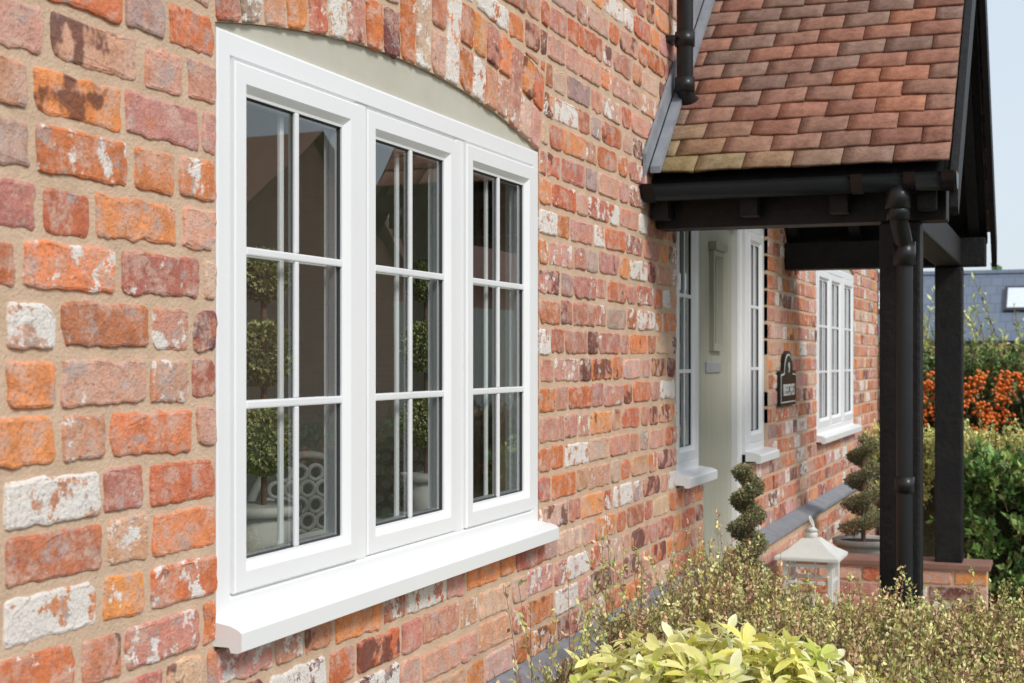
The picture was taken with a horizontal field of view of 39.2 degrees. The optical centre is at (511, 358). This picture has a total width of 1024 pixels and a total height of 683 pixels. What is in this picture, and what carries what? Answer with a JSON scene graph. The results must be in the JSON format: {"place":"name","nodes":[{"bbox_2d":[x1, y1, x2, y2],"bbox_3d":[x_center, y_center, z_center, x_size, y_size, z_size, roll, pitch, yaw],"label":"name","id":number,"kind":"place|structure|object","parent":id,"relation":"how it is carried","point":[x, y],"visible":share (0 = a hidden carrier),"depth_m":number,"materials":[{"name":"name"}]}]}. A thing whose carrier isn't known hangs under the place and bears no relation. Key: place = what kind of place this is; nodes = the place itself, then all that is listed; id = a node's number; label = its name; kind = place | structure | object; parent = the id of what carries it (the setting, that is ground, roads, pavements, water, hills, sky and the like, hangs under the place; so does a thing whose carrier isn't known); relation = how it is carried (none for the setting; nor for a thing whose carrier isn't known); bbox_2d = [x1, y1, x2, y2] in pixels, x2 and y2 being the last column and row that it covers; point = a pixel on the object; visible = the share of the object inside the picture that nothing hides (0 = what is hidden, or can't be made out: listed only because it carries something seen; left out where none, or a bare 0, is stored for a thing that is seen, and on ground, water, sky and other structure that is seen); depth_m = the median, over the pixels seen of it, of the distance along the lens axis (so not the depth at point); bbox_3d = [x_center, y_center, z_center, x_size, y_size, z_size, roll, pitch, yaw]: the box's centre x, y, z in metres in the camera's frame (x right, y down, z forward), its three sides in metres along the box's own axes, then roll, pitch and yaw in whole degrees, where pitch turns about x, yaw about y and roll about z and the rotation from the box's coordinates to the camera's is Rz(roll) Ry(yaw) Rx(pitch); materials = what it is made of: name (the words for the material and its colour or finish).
{"place":"outdoors","nodes":[
{"label":"outdoors","id":0,"kind":"place"},
{"bbox_2d":[487,563,722,682],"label":"plinth cap","id":1,"kind":"object","parent":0,"point":[543,657],"depth_m":3.86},
{"bbox_2d":[879,344,1018,345],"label":"walls","id":2,"kind":"structure","parent":0,"point":[979,345],"depth_m":43.12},
{"bbox_2d":[878,273,1023,340],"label":"roof","id":3,"kind":"structure","parent":2,"relation":"on","point":[992,285],"depth_m":44.98,"materials":[{"name":"grey stone"}]},
{"bbox_2d":[879,341,1023,343],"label":"gutter","id":4,"kind":"object","parent":3,"relation":"attached to","point":[1010,342],"depth_m":42.60,"materials":[{"name":"black plastic"}]},
{"bbox_2d":[1003,286,1023,312],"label":"skylight frame","id":5,"kind":"object","parent":3,"relation":"on","point":[1006,309],"visible":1,"depth_m":44.16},
{"bbox_2d":[1007,288,1023,306],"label":"skylight glass","id":6,"kind":"object","parent":5,"relation":"in","point":[1016,295],"visible":1,"depth_m":44.59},
{"bbox_2d":[878,269,1023,275],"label":"roof ridge","id":7,"kind":"structure","parent":0,"point":[982,271],"depth_m":46.55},
{"bbox_2d":[878,0,1023,271],"label":"sky","id":8,"kind":"structure","parent":0,"point":[1005,17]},
{"label":"ground","id":9,"kind":"structure","parent":0,"visible":0},
{"bbox_2d":[0,0,214,682],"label":"mortar","id":10,"kind":"object","parent":9,"relation":"on","point":[31,115],"depth_m":2.10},
{"bbox_2d":[215,555,538,682],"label":"mortar","id":11,"kind":"object","parent":9,"relation":"on","point":[264,676],"visible":0.2,"depth_m":3.13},
{"bbox_2d":[299,511,407,538],"bbox_3d":[-0.450,0.443,3.192,0.320,0.035,1.593,0,0,21],"label":"window board","id":12,"kind":"object","parent":11,"relation":"on","point":[310,534],"depth_m":3.52,"materials":[{"name":"white plastic"}]},
{"bbox_2d":[246,246,301,551],"bbox_3d":[-0.506,0.097,2.932,0.155,0.654,0.154,0,0,21],"label":"ball topiary","id":13,"kind":"object","parent":12,"relation":"on","point":[261,523],"visible":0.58,"depth_m":2.89,"materials":[{"name":"green plant"}]},
{"bbox_2d":[399,259,427,511],"bbox_3d":[-0.223,0.081,3.751,0.154,0.686,0.155,0,0,21],"label":"ball topiary","id":14,"kind":"object","parent":12,"relation":"on","point":[419,478],"visible":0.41,"depth_m":3.71,"materials":[{"name":"green plant"}]},
{"bbox_2d":[215,27,537,620],"bbox_3d":[-0.245,-0.052,3.113,0.077,0.992,1.553,0,0,21],"label":"frame","id":15,"kind":"object","parent":11,"relation":"on","point":[229,46],"visible":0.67,"depth_m":2.63,"materials":[{"name":"white plastic"}]},
{"bbox_2d":[230,60,357,593],"bbox_3d":[-0.410,-0.052,2.638,0.058,0.898,0.454,0,0,21],"label":"sash","id":16,"kind":"object","parent":15,"relation":"attached to","point":[255,84],"visible":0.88,"depth_m":2.64,"materials":[{"name":"white plastic"}]},
{"bbox_2d":[277,115,283,543],"bbox_3d":[-0.426,-0.052,2.644,0.007,0.794,0.014,0,0,21],"label":"back bar","id":17,"kind":"object","parent":16,"relation":"attached to","point":[280,330],"visible":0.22,"depth_m":2.64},
{"bbox_2d":[246,255,326,266],"bbox_3d":[-0.426,-0.184,2.644,0.005,0.013,0.350,0,0,21],"label":"back bar","id":18,"kind":"object","parent":16,"relation":"attached to","point":[247,256],"visible":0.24,"depth_m":2.65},
{"bbox_2d":[246,100,336,555],"bbox_3d":[-0.410,-0.052,2.638,0.015,0.796,0.352,0,0,21],"label":"spacer","id":19,"kind":"object","parent":16,"relation":"attached to","point":[332,331],"visible":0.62,"depth_m":2.79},
{"bbox_2d":[246,98,339,557],"bbox_3d":[-0.399,-0.052,2.634,0.006,0.796,0.352,0,0,21],"label":"gasket","id":20,"kind":"object","parent":16,"relation":"attached to","point":[338,322],"visible":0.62,"depth_m":2.79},
{"bbox_2d":[246,247,341,266],"bbox_3d":[-0.396,-0.184,2.632,0.008,0.014,0.350,0,0,21],"label":"glazing bar","id":21,"kind":"object","parent":16,"relation":"attached to","point":[265,253],"visible":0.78,"depth_m":2.61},
{"bbox_2d":[246,396,341,408],"bbox_3d":[-0.396,0.080,2.632,0.008,0.014,0.350,0,0,21],"label":"glazing bar","id":22,"kind":"object","parent":16,"relation":"attached to","point":[255,404],"visible":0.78,"depth_m":2.61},
{"bbox_2d":[293,261,298,397],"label":"glazing bar","id":23,"kind":"object","parent":22,"relation":"on","point":[295,329],"visible":1,"depth_m":2.63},
{"bbox_2d":[293,406,298,546],"bbox_3d":[-0.396,0.216,2.632,0.007,0.258,0.014,0,0,21],"label":"glazing bar","id":24,"kind":"object","parent":16,"relation":"attached to","point":[295,476],"visible":1,"depth_m":2.63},
{"bbox_2d":[293,113,298,253],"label":"glazing bar","id":25,"kind":"object","parent":16,"relation":"attached to","point":[296,183],"visible":1,"depth_m":2.63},
{"bbox_2d":[356,104,365,559],"bbox_3d":[-0.333,-0.052,2.878,0.070,0.906,0.045,0,0,21],"label":"mullion","id":26,"kind":"object","parent":15,"relation":"attached to","point":[361,332],"visible":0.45,"depth_m":2.87,"materials":[{"name":"white plastic"}]},
{"bbox_2d":[215,0,538,149],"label":"arch backing","id":27,"kind":"object","parent":15,"relation":"on","point":[261,22],"visible":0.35,"depth_m":2.81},
{"bbox_2d":[215,23,535,150],"bbox_3d":[-0.249,-0.589,3.114,0.070,0.086,1.565,0,0,21],"label":"arched infill panel","id":28,"kind":"object","parent":27,"relation":"attached to","point":[387,74],"visible":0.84,"depth_m":2.97,"materials":[{"name":"painted smooth render"}]},
{"bbox_2d":[284,0,538,110],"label":"mortar","id":29,"kind":"object","parent":27,"relation":"on","point":[521,46],"visible":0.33,"depth_m":3.49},
{"bbox_2d":[366,109,456,555],"bbox_3d":[-0.232,-0.052,3.108,0.053,0.898,0.454,0,0,21],"label":"sash","id":30,"kind":"object","parent":15,"relation":"attached to","point":[443,149],"visible":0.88,"depth_m":3.22,"materials":[{"name":"white plastic"}]},
{"bbox_2d":[394,152,398,515],"bbox_3d":[-0.250,-0.052,3.115,0.007,0.794,0.014,0,0,21],"label":"back bar","id":31,"kind":"object","parent":30,"relation":"attached to","point":[396,333],"visible":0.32,"depth_m":3.11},
{"bbox_2d":[376,272,430,279],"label":"back bar","id":32,"kind":"object","parent":30,"relation":"attached to","point":[402,276],"visible":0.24,"depth_m":3.13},
{"bbox_2d":[376,142,439,523],"bbox_3d":[-0.234,-0.052,3.109,0.015,0.796,0.352,0,0,21],"label":"spacer","id":33,"kind":"object","parent":30,"relation":"attached to","point":[436,335],"visible":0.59,"depth_m":3.27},
{"bbox_2d":[376,140,441,525],"bbox_3d":[-0.224,-0.052,3.105,0.006,0.796,0.352,0,0,21],"label":"gasket","id":34,"kind":"object","parent":30,"relation":"attached to","point":[422,155],"visible":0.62,"depth_m":3.27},
{"bbox_2d":[408,399,411,517],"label":"glazing bar","id":35,"kind":"object","parent":30,"relation":"attached to","point":[409,458],"visible":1,"depth_m":3.10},
{"bbox_2d":[408,150,411,268],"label":"glazing bar","id":36,"kind":"object","parent":30,"relation":"attached to","point":[409,209],"visible":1,"depth_m":3.10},
{"bbox_2d":[376,265,443,279],"bbox_3d":[-0.220,-0.184,3.103,0.008,0.014,0.350,0,0,21],"label":"glazing bar","id":37,"kind":"object","parent":30,"relation":"attached to","point":[406,272],"visible":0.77,"depth_m":3.09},
{"bbox_2d":[376,390,443,400],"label":"glazing bar","id":38,"kind":"object","parent":30,"relation":"attached to","point":[403,395],"visible":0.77,"depth_m":3.09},
{"bbox_2d":[408,276,411,391],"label":"glazing bar","id":39,"kind":"object","parent":38,"relation":"on","point":[409,333],"visible":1,"depth_m":3.10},
{"bbox_2d":[455,140,463,531],"bbox_3d":[-0.153,-0.052,3.347,0.070,0.906,0.045,0,0,21],"label":"mullion","id":40,"kind":"object","parent":15,"relation":"attached to","point":[460,335],"visible":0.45,"depth_m":3.34,"materials":[{"name":"white plastic"}]},
{"bbox_2d":[464,144,533,527],"bbox_3d":[-0.050,-0.052,3.576,0.058,0.898,0.454,0,0,21],"label":"sash","id":41,"kind":"object","parent":15,"relation":"attached to","point":[507,169],"visible":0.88,"depth_m":3.69,"materials":[{"name":"white plastic"}]},
{"bbox_2d":[484,179,487,494],"bbox_3d":[-0.065,-0.052,3.582,0.007,0.794,0.014,0,0,21],"label":"back bar","id":42,"kind":"object","parent":41,"relation":"attached to","point":[486,337],"visible":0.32,"depth_m":3.58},
{"bbox_2d":[473,284,511,289],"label":"back bar","id":43,"kind":"object","parent":41,"relation":"attached to","point":[492,286],"visible":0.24,"depth_m":3.62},
{"bbox_2d":[473,172,519,500],"bbox_3d":[-0.049,-0.052,3.576,0.015,0.796,0.352,0,0,21],"label":"spacer","id":44,"kind":"object","parent":41,"relation":"attached to","point":[516,337],"visible":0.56,"depth_m":3.73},
{"bbox_2d":[473,170,521,502],"bbox_3d":[-0.038,-0.052,3.572,0.006,0.796,0.352,0,0,21],"label":"gasket","id":45,"kind":"object","parent":41,"relation":"attached to","point":[520,335],"visible":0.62,"depth_m":3.73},
{"bbox_2d":[496,393,499,496],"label":"glazing bar","id":46,"kind":"object","parent":41,"relation":"attached to","point":[497,444],"visible":1,"depth_m":3.57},
{"bbox_2d":[496,177,499,280],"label":"glazing bar","id":47,"kind":"object","parent":41,"relation":"attached to","point":[497,229],"visible":1,"depth_m":3.56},
{"bbox_2d":[473,278,523,289],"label":"glazing bar","id":48,"kind":"object","parent":41,"relation":"attached to","point":[478,281],"visible":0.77,"depth_m":3.56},
{"bbox_2d":[473,386,523,394],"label":"glazing bar","id":49,"kind":"object","parent":41,"relation":"attached to","point":[497,390],"visible":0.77,"depth_m":3.56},
{"bbox_2d":[496,287,499,387],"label":"glazing bar","id":50,"kind":"object","parent":49,"relation":"on","point":[497,337],"visible":1,"depth_m":3.57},
{"bbox_2d":[0,0,879,682],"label":"brick courses","id":51,"kind":"object","parent":9,"relation":"on","point":[28,440],"visible":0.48,"depth_m":2.57,"materials":[{"name":"brick"}]},
{"bbox_2d":[213,521,558,653],"bbox_3d":[-0.191,0.458,3.092,0.070,0.051,1.577,0,0,21],"label":"window sill","id":52,"kind":"structure","parent":51,"relation":"on","point":[247,631],"depth_m":2.79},
{"bbox_2d":[676,466,717,488],"bbox_3d":[0.685,0.443,5.370,0.070,0.051,0.435,0,0,21],"label":"window sill","id":53,"kind":"structure","parent":51,"relation":"on","point":[692,477],"depth_m":5.30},
{"bbox_2d":[777,351,795,406],"bbox_3d":[1.373,0.099,7.165,0.021,0.272,0.430,0,0,21],"label":"house sign","id":54,"kind":"object","parent":51,"relation":"attached to","point":[786,384],"visible":1,"depth_m":7.10,"materials":[{"name":"metal"}]},
{"bbox_2d":[816,424,861,443],"bbox_3d":[2.008,0.458,8.811,0.070,0.051,1.564,0,0,21],"label":"window sill","id":55,"kind":"structure","parent":51,"relation":"attached to","point":[833,435],"depth_m":8.61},
{"bbox_2d":[494,0,675,652],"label":"brick wall","id":56,"kind":"structure","parent":9,"relation":"on","point":[607,304],"depth_m":4.29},
{"bbox_2d":[665,0,698,104],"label":"wall downpipe","id":57,"kind":"object","parent":56,"relation":"attached to","point":[682,40],"depth_m":5.02,"materials":[{"name":"black plastic"}]},
{"bbox_2d":[676,486,702,575],"bbox_3d":[0.606,1.135,5.397,0.128,1.330,0.410,0,0,21],"label":"mortar","id":58,"kind":"object","parent":9,"relation":"on","point":[680,510],"visible":0.11,"depth_m":5.35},
{"bbox_2d":[676,231,698,471],"bbox_3d":[0.616,-0.092,5.396,0.077,1.045,0.405,0,0,21],"label":"frame","id":59,"kind":"object","parent":58,"relation":"on","point":[687,464],"visible":0.17,"depth_m":5.55,"materials":[{"name":"white plastic"}]},
{"bbox_2d":[676,231,696,462],"bbox_3d":[0.631,-0.092,5.390,0.058,0.951,0.311,0,0,21],"label":"sash","id":60,"kind":"object","parent":59,"relation":"attached to","point":[686,453],"visible":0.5,"depth_m":5.49,"materials":[{"name":"white plastic"}]},
{"bbox_2d":[683,373,684,445],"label":"glazing bar","id":61,"kind":"object","parent":60,"relation":"attached to","point":[683,409],"visible":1,"depth_m":5.38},
{"bbox_2d":[683,231,684,293],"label":"glazing bar","id":62,"kind":"object","parent":60,"relation":"attached to","point":[683,262],"visible":0.56,"depth_m":5.38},
{"bbox_2d":[680,231,688,445],"bbox_3d":[0.631,-0.092,5.390,0.015,0.849,0.209,0,0,21],"label":"spacer","id":63,"kind":"object","parent":60,"relation":"attached to","point":[686,338],"visible":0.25,"depth_m":5.48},
{"bbox_2d":[680,231,690,446],"bbox_3d":[0.642,-0.092,5.386,0.006,0.849,0.209,0,0,21],"label":"gasket","id":64,"kind":"object","parent":60,"relation":"attached to","point":[689,340],"visible":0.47,"depth_m":5.48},
{"bbox_2d":[680,369,691,372],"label":"glazing bar","id":65,"kind":"object","parent":60,"relation":"attached to","point":[685,370],"visible":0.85,"depth_m":5.39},
{"bbox_2d":[683,298,684,368],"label":"glazing bar","id":66,"kind":"object","parent":65,"relation":"on","point":[683,333],"visible":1,"depth_m":5.38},
{"bbox_2d":[680,293,691,298],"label":"glazing bar","id":67,"kind":"object","parent":60,"relation":"attached to","point":[685,296],"visible":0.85,"depth_m":5.39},
{"bbox_2d":[742,457,767,516],"bbox_3d":[1.071,1.135,6.606,0.128,1.330,0.420,0,0,21],"label":"mortar","id":68,"kind":"object","parent":9,"relation":"on","point":[763,477],"visible":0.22,"depth_m":6.62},
{"bbox_2d":[742,229,763,454],"bbox_3d":[1.079,-0.092,6.600,0.077,1.045,0.415,0,0,21],"label":"frame","id":69,"kind":"object","parent":68,"relation":"on","point":[746,446],"visible":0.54,"depth_m":6.40,"materials":[{"name":"white plastic"}]},
{"bbox_2d":[748,231,762,443],"bbox_3d":[1.094,-0.092,6.594,0.058,0.951,0.321,0,0,21],"label":"sash","id":70,"kind":"object","parent":69,"relation":"attached to","point":[756,240],"visible":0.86,"depth_m":6.69,"materials":[{"name":"white plastic"}]},
{"bbox_2d":[751,246,756,429],"bbox_3d":[1.094,-0.092,6.594,0.015,0.849,0.219,0,0,21],"label":"spacer","id":71,"kind":"object","parent":70,"relation":"attached to","point":[755,338],"visible":0.31,"depth_m":6.69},
{"bbox_2d":[753,370,754,429],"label":"glazing bar","id":72,"kind":"object","parent":70,"relation":"attached to","point":[753,400],"visible":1,"depth_m":6.58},
{"bbox_2d":[753,246,754,305],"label":"glazing bar","id":73,"kind":"object","parent":70,"relation":"attached to","point":[753,275],"visible":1,"depth_m":6.58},
{"bbox_2d":[751,245,757,430],"bbox_3d":[1.105,-0.092,6.590,0.006,0.849,0.219,0,0,21],"label":"gasket","id":74,"kind":"object","parent":70,"relation":"attached to","point":[757,337],"visible":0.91,"depth_m":6.69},
{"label":"glazing bar","id":75,"kind":"object","parent":70,"relation":"attached to","visible":0},
{"bbox_2d":[753,309,754,366],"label":"glazing bar","id":76,"kind":"object","parent":75,"relation":"on","point":[753,337],"visible":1,"depth_m":6.59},
{"bbox_2d":[742,228,815,520],"bbox_3d":[1.400,-0.700,7.460,0.128,5.000,1.410,0,0,21],"label":"mortar","id":77,"kind":"object","parent":9,"relation":"on","point":[767,441],"depth_m":7.14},
{"bbox_2d":[745,447,779,463],"bbox_3d":[1.149,0.443,6.576,0.070,0.051,0.440,0,0,21],"label":"window sill","id":78,"kind":"structure","parent":77,"relation":"attached to","point":[761,455],"depth_m":6.46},
{"bbox_2d":[752,477,879,594],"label":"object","id":79,"kind":"object","parent":9,"relation":"on","point":[774,545],"depth_m":7.47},
{"bbox_2d":[756,464,879,543],"bbox_3d":[1.950,0.804,8.582,0.087,0.039,4.740,0,0,21],"label":"plinth cap","id":80,"kind":"object","parent":79,"relation":"on","point":[777,529],"visible":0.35,"depth_m":7.42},
{"bbox_2d":[639,0,996,654],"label":"porch","id":81,"kind":"object","parent":9,"relation":"on","point":[817,129],"visible":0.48,"depth_m":4.92,"materials":[{"name":"ceramic"}]},
{"bbox_2d":[886,185,915,631],"bbox_3d":[1.220,0.482,4.508,0.083,2.035,0.158,0,0,21],"label":"porch downpipe","id":82,"kind":"object","parent":81,"relation":"attached to","point":[898,202],"visible":1,"depth_m":4.52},
{"bbox_2d":[816,434,853,489],"bbox_3d":[1.931,1.141,8.841,0.128,1.318,1.550,0,0,21],"label":"mortar","id":83,"kind":"object","parent":9,"relation":"on","point":[832,462],"visible":0.07,"depth_m":8.71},
{"bbox_2d":[816,270,852,434],"bbox_3d":[1.955,-0.052,8.832,0.077,0.992,1.540,0,0,21],"label":"frame","id":84,"kind":"object","parent":83,"relation":"on","point":[848,277],"visible":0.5,"depth_m":8.74,"materials":[{"name":"white plastic"}]},
{"bbox_2d":[817,271,829,427],"bbox_3d":[1.790,-0.052,8.361,0.058,0.898,0.449,0,0,21],"label":"sash","id":85,"kind":"object","parent":84,"relation":"attached to","point":[824,277],"visible":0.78,"depth_m":8.44,"materials":[{"name":"white plastic"}]},
{"bbox_2d":[819,281,825,417],"bbox_3d":[1.801,-0.052,8.357,0.001,0.800,0.351,0,0,21],"label":"glass pane","id":86,"kind":"object","parent":85,"relation":"in","point":[820,349],"visible":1,"depth_m":8.36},
{"bbox_2d":[822,373,822,416],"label":"glazing bar","id":87,"kind":"object","parent":85,"relation":"attached to","point":[822,394],"visible":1,"depth_m":8.35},
{"bbox_2d":[822,281,822,324],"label":"glazing bar","id":88,"kind":"object","parent":85,"relation":"attached to","point":[822,302],"visible":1,"depth_m":8.35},
{"bbox_2d":[819,280,826,417],"bbox_3d":[1.802,-0.052,8.357,0.006,0.796,0.347,0,0,21],"label":"gasket","id":89,"kind":"object","parent":85,"relation":"attached to","point":[826,348],"visible":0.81,"depth_m":8.52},
{"bbox_2d":[830,275,841,423],"bbox_3d":[1.967,-0.052,8.827,0.053,0.898,0.449,0,0,21],"label":"sash","id":90,"kind":"object","parent":84,"relation":"attached to","point":[835,281],"visible":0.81,"depth_m":8.98,"materials":[{"name":"white plastic"}]},
{"bbox_2d":[832,285,837,413],"bbox_3d":[1.975,-0.052,8.824,0.001,0.800,0.351,0,0,21],"label":"glass pane","id":91,"kind":"object","parent":90,"relation":"attached to","point":[836,349],"visible":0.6,"depth_m":8.90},
{"bbox_2d":[842,279,852,420],"bbox_3d":[2.148,-0.052,9.291,0.058,0.898,0.449,0,0,21],"label":"sash","id":92,"kind":"object","parent":84,"relation":"attached to","point":[847,284],"visible":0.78,"depth_m":9.38,"materials":[{"name":"white plastic"}]},
{"bbox_2d":[844,289,849,410],"bbox_3d":[2.158,-0.052,9.287,0.001,0.800,0.351,0,0,21],"label":"glass pane","id":93,"kind":"object","parent":92,"relation":"in","point":[848,350],"visible":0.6,"depth_m":9.36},
{"bbox_2d":[832,434,879,553],"bbox_3d":[1.825,0.923,7.462,0.318,1.055,0.318,0,0,21],"label":"spiral topiary","id":94,"kind":"object","parent":9,"relation":"on","point":[863,543],"visible":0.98,"depth_m":7.43,"materials":[{"name":"green plant"}]},
{"bbox_2d":[853,269,877,466],"bbox_3d":[2.453,-0.700,10.199,0.128,5.000,1.360,0,0,21],"label":"mortar","id":95,"kind":"object","parent":9,"relation":"on","point":[862,345],"depth_m":10.06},
{"bbox_2d":[863,409,1023,558],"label":"golden privet hedge","id":96,"kind":"object","parent":9,"relation":"on","point":[929,492],"visible":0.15,"depth_m":9.97,"materials":[{"name":"yellow plant"}]},
{"bbox_2d":[878,326,1023,453],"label":"pyracantha bush","id":97,"kind":"object","parent":9,"relation":"on","point":[1002,375],"visible":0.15,"depth_m":12.43,"materials":[{"name":"orange plant"}]},
{"bbox_2d":[878,272,1023,394],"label":"tall grassy sprouts","id":98,"kind":"object","parent":97,"relation":"on","point":[926,341],"visible":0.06,"depth_m":14.12,"materials":[{"name":"green plant"}]},
{"bbox_2d":[879,343,1023,398],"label":"garden fence","id":99,"kind":"object","parent":9,"relation":"on","point":[1003,347],"visible":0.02,"depth_m":18.98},
{"bbox_2d":[925,434,1023,628],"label":"laurel bush","id":100,"kind":"object","parent":9,"relation":"on","point":[994,490],"visible":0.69,"depth_m":7.92,"materials":[{"name":"green plant"}]},
{"label":"flower bed soil","id":101,"kind":"structure","parent":9,"relation":"on","visible":0},
{"bbox_2d":[564,614,891,682],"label":"golden choisya bush","id":102,"kind":"object","parent":101,"relation":"on","point":[702,648],"visible":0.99,"depth_m":3.02,"materials":[{"name":"yellow plant"}]},
{"bbox_2d":[493,497,1023,682],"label":"hedge","id":103,"kind":"object","parent":101,"relation":"on","point":[897,651],"visible":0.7,"depth_m":3.77,"materials":[{"name":"green plant"}]},
{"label":"room floor","id":104,"kind":"structure","parent":0,"visible":0},
{"bbox_2d":[247,450,323,533],"bbox_3d":[-0.509,0.715,4.007,0.415,0.893,0.402,0,0,-29],"label":"ornate garden chair","id":105,"kind":"object","parent":104,"relation":"on","point":[311,480],"visible":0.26,"depth_m":4.15,"materials":[{"name":"white metal"}]},
{"bbox_2d":[246,105,427,534],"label":"partition wall","id":106,"kind":"structure","parent":104,"relation":"on","point":[261,178],"depth_m":5.37,"materials":[{"name":"paint"}]},
{"bbox_2d":[376,437,423,516],"bbox_3d":[-0.349,0.715,4.697,0.415,0.893,0.402,0,0,-19],"label":"ornate garden chair","id":107,"kind":"object","parent":104,"relation":"on","point":[416,462],"visible":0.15,"depth_m":4.85,"materials":[{"name":"white metal"}]},
{"bbox_2d":[699,229,741,593],"bbox_3d":[0.835,0.316,6.000,0.142,1.868,0.876,0,0,21],"label":"front door","id":108,"kind":"structure","parent":104,"relation":"on","point":[720,340],"depth_m":6.12,"materials":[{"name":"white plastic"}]},
{"bbox_2d":[705,362,720,372],"bbox_3d":[0.842,0.037,6.008,0.008,0.045,0.260,0,0,21],"label":"letter plate","id":109,"kind":"object","parent":108,"relation":"attached to","point":[711,367],"visible":1,"depth_m":5.98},
{"bbox_2d":[709,241,727,252],"bbox_3d":[0.868,-0.468,6.039,0.035,0.034,0.217,0,0,21],"label":"door light hood","id":110,"kind":"object","parent":108,"relation":"attached to","point":[718,246],"depth_m":5.96,"materials":[{"name":"beige paint"}]},
{"bbox_3d":[-1.265,-1.050,6.100,3.850,0.100,11.400,0,0,21],"label":"room","id":111,"kind":"object","parent":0,"visible":0},
{"bbox_2d":[473,175,493,497],"bbox_3d":[-0.082,-0.200,4.033,0.069,1.200,0.430,0,0,21],"label":"curtain","id":112,"kind":"object","parent":111,"relation":"hanging from","point":[478,337],"visible":0.06,"depth_m":4.00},
{"bbox_3d":[1.063,1.400,5.912,0.350,0.300,1.200,0,0,21],"label":"door step","id":113,"kind":"object","parent":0,"visible":0},
{"bbox_2d":[723,462,781,606],"bbox_3d":[0.918,0.827,5.604,0.297,0.845,0.297,0,0,21],"label":"spiral topiary","id":114,"kind":"object","parent":113,"relation":"on","point":[745,503],"visible":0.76,"depth_m":5.58,"materials":[{"name":"green plant"}]},
{"bbox_2d":[774,515,847,617],"bbox_3d":[1.344,0.981,6.447,0.284,0.549,0.284,0,0,21],"label":"garden lantern","id":115,"kind":"object","parent":113,"relation":"on","point":[810,546],"visible":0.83,"depth_m":6.38,"materials":[{"name":"white metal"}]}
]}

